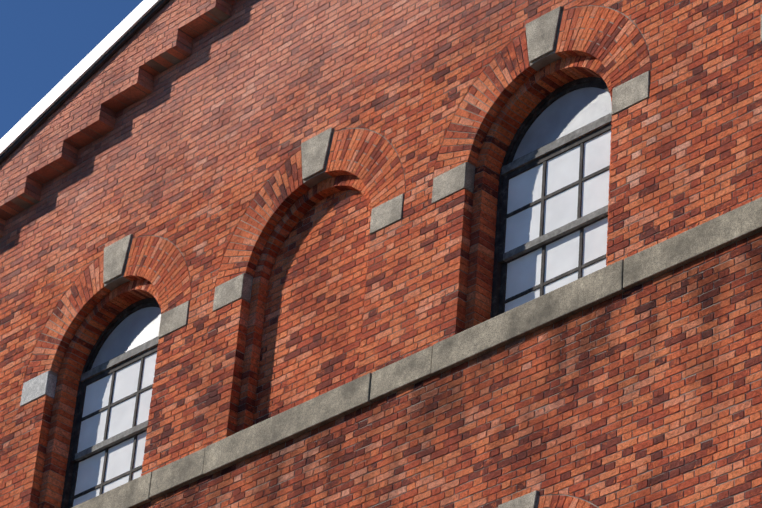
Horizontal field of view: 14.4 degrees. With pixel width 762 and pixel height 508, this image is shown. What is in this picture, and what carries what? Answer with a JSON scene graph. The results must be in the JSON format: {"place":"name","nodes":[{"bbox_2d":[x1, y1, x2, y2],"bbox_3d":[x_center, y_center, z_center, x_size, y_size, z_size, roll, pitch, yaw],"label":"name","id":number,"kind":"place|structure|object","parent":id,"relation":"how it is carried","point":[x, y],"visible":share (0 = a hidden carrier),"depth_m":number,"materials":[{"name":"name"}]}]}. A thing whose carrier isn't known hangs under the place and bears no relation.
{"place":"outdoors","nodes":[
{"label":"outdoors","id":0,"kind":"place"},
{"bbox_2d":[0,0,142,138],"label":"sky","id":1,"kind":"structure","parent":0,"point":[41,41],"materials":[{"name":"blue"}]},
{"bbox_2d":[0,0,761,507],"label":"brick wall","id":2,"kind":"structure","parent":0,"point":[312,252],"depth_m":28.09,"materials":[{"name":"brick"}]},
{"bbox_2d":[20,371,56,406],"bbox_3d":[-3.597,1.438,31.611,0.128,0.284,0.425,31,-40,-34],"label":"impost","id":3,"kind":"object","parent":2,"relation":"attached to","point":[39,386],"visible":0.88,"depth_m":31.53,"materials":[{"name":"stone"}]},
{"bbox_2d":[72,472,152,507],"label":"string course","id":4,"kind":"object","parent":2,"relation":"on","point":[134,493],"visible":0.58,"depth_m":29.36,"materials":[{"name":"stone"}]},
{"bbox_2d":[0,0,231,225],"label":"mortar verge band","id":5,"kind":"object","parent":2,"relation":"attached to","point":[172,59],"visible":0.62,"depth_m":32.69,"materials":[{"name":"red brick"}]},
{"bbox_2d":[158,301,189,338],"bbox_3d":[-2.039,0.682,30.213,0.128,0.284,0.425,31,-40,-34],"label":"impost","id":6,"kind":"object","parent":2,"relation":"attached to","point":[173,319],"visible":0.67,"depth_m":30.16,"materials":[{"name":"stone"}]},
{"bbox_2d":[149,448,205,498],"bbox_3d":[-1.907,2.129,28.924,0.147,0.291,0.778,31,-40,-34],"label":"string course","id":7,"kind":"object","parent":2,"relation":"attached to","point":[178,474],"visible":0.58,"depth_m":28.87,"materials":[{"name":"stone"}]},
{"bbox_2d":[213,273,252,311],"bbox_3d":[-1.464,0.403,29.698,0.128,0.284,0.425,31,-40,-34],"label":"impost","id":8,"kind":"object","parent":2,"relation":"attached to","point":[233,290],"visible":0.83,"depth_m":29.62,"materials":[{"name":"stone"}]},
{"bbox_2d":[203,373,372,475],"bbox_3d":[-0.736,1.678,28.048,0.454,0.304,2.252,31,-40,-34],"label":"string course","id":9,"kind":"object","parent":2,"relation":"attached to","point":[300,419],"visible":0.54,"depth_m":27.87,"materials":[{"name":"stone"}]},
{"bbox_2d":[0,0,761,507],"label":"brick arch surrounds","id":10,"kind":"object","parent":2,"relation":"attached to","point":[462,90],"visible":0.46,"depth_m":28.54,"materials":[{"name":"red brick"}]},
{"bbox_2d":[370,194,403,234],"bbox_3d":[0.094,-0.352,28.300,0.128,0.284,0.425,31,-40,-34],"label":"impost","id":11,"kind":"object","parent":2,"relation":"attached to","point":[386,214],"visible":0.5,"depth_m":28.25,"materials":[{"name":"stone"}]},
{"bbox_2d":[370,346,433,401],"bbox_3d":[0.228,1.096,27.013,0.142,0.291,0.778,31,-40,-34],"label":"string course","id":12,"kind":"object","parent":2,"relation":"attached to","point":[401,374],"visible":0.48,"depth_m":26.96,"materials":[{"name":"stone"}]},
{"bbox_2d":[432,162,474,203],"bbox_3d":[0.669,-0.631,27.784,0.128,0.284,0.425,31,-40,-34],"label":"impost","id":13,"kind":"object","parent":2,"relation":"attached to","point":[454,180],"visible":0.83,"depth_m":27.71,"materials":[{"name":"stone"}]},
{"bbox_2d":[431,259,625,375],"bbox_3d":[1.399,0.645,26.136,0.449,0.304,2.252,31,-40,-34],"label":"string course","id":14,"kind":"object","parent":2,"relation":"on","point":[546,310],"visible":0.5,"depth_m":25.96,"materials":[{"name":"stone"}]},
{"bbox_2d":[612,71,649,114],"bbox_3d":[2.227,-1.387,26.387,0.128,0.284,0.425,31,-40,-34],"label":"impost","id":15,"kind":"object","parent":2,"relation":"attached to","point":[630,93],"visible":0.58,"depth_m":26.34,"materials":[{"name":"stone"}]},
{"bbox_2d":[623,197,761,289],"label":"string course","id":16,"kind":"object","parent":2,"relation":"attached to","point":[699,241],"visible":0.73,"depth_m":24.81,"materials":[{"name":"stone"}]},
{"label":"building side walls","id":17,"kind":"object","parent":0,"visible":0},
{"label":"roof sheet","id":18,"kind":"object","parent":17,"relation":"on","visible":0},
{"bbox_2d":[0,0,160,155],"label":"barge board","id":19,"kind":"object","parent":18,"relation":"attached to","point":[82,68],"depth_m":33.24,"materials":[{"name":"white paint"}]},
{"bbox_3d":[-2.143,-2.731,32.805,0.572,5.253,14.950,31,-40,-34],"label":"roof verge soffit","id":20,"kind":"object","parent":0,"visible":0},
{"bbox_2d":[0,0,169,163],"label":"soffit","id":21,"kind":"structure","parent":20,"relation":"attached to","point":[78,84],"depth_m":33.16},
{"label":"ground","id":22,"kind":"structure","parent":0,"visible":0},
{"bbox_2d":[0,0,761,507],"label":"wall mortar","id":23,"kind":"object","parent":22,"relation":"on","point":[322,176],"depth_m":27.70,"materials":[{"name":"red brick"}]},
{"bbox_2d":[61,297,159,507],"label":"window frame","id":24,"kind":"object","parent":23,"relation":"attached to","point":[68,497],"visible":0.42,"depth_m":31.09,"materials":[{"name":"black metal"}]},
{"bbox_2d":[73,351,157,506],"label":"window glass","id":25,"kind":"object","parent":24,"relation":"in","point":[90,469],"visible":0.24,"depth_m":30.82,"materials":[{"name":"glass"}]},
{"bbox_2d":[75,337,158,460],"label":"window rails","id":26,"kind":"object","parent":24,"relation":"attached to","point":[130,432],"depth_m":30.95,"materials":[{"name":"grey metal"}]},
{"bbox_2d":[91,307,160,368],"bbox_3d":[-2.570,0.801,31.329,0.001,0.532,1.450,31,-40,-34],"label":"fanlight glass","id":27,"kind":"object","parent":24,"relation":"in","point":[136,329],"visible":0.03,"depth_m":31.36,"materials":[{"name":"glass"}]},
{"bbox_2d":[103,234,132,283],"bbox_3d":[-2.740,0.087,31.526,0.138,0.467,0.444,31,-40,-34],"label":"keystone","id":28,"kind":"object","parent":23,"relation":"attached to","point":[115,256],"visible":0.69,"depth_m":31.47,"materials":[{"name":"stone"}]},
{"bbox_2d":[301,127,333,180],"bbox_3d":[-0.606,-0.948,29.613,0.138,0.467,0.444,31,-40,-34],"label":"keystone","id":29,"kind":"object","parent":23,"relation":"attached to","point":[314,151],"visible":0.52,"depth_m":29.55,"materials":[{"name":"stone"}]},
{"bbox_2d":[23,4,761,507],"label":"brick arches","id":30,"kind":"structure","parent":23,"relation":"attached to","point":[147,282],"depth_m":29.03,"materials":[{"name":"red brick"}]},
{"bbox_2d":[498,490,538,507],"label":"keystone","id":31,"kind":"object","parent":23,"relation":"attached to","point":[528,500],"visible":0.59,"depth_m":25.00,"materials":[{"name":"stone"}]},
{"bbox_2d":[525,6,561,62],"bbox_3d":[1.527,-1.983,27.700,0.138,0.467,0.444,31,-40,-34],"label":"keystone","id":32,"kind":"object","parent":23,"relation":"attached to","point":[541,32],"visible":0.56,"depth_m":27.64,"materials":[{"name":"stone"}]},
{"bbox_2d":[490,77,610,318],"bbox_3d":[1.637,-0.479,27.010,0.100,2.597,1.650,31,-40,-34],"label":"window frame","id":33,"kind":"object","parent":23,"relation":"attached to","point":[498,300],"visible":0.52,"depth_m":27.25,"materials":[{"name":"black metal"}]},
{"bbox_2d":[501,113,611,261],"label":"window rails","id":34,"kind":"object","parent":33,"relation":"attached to","point":[540,153],"depth_m":27.08,"materials":[{"name":"grey metal"}]},
{"bbox_2d":[505,130,610,311],"bbox_3d":[1.615,-0.182,26.824,0.047,1.734,1.382,31,-40,-34],"label":"window glass","id":35,"kind":"object","parent":33,"relation":"in","point":[523,227],"visible":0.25,"depth_m":26.95,"materials":[{"name":"white glass"}]},
{"bbox_2d":[513,87,611,160],"bbox_3d":[1.697,-1.268,27.503,0.001,0.532,1.450,31,-40,-34],"label":"fanlight glass","id":36,"kind":"object","parent":33,"relation":"in","point":[568,113],"visible":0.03,"depth_m":27.51,"materials":[{"name":"glass"}]}
]}

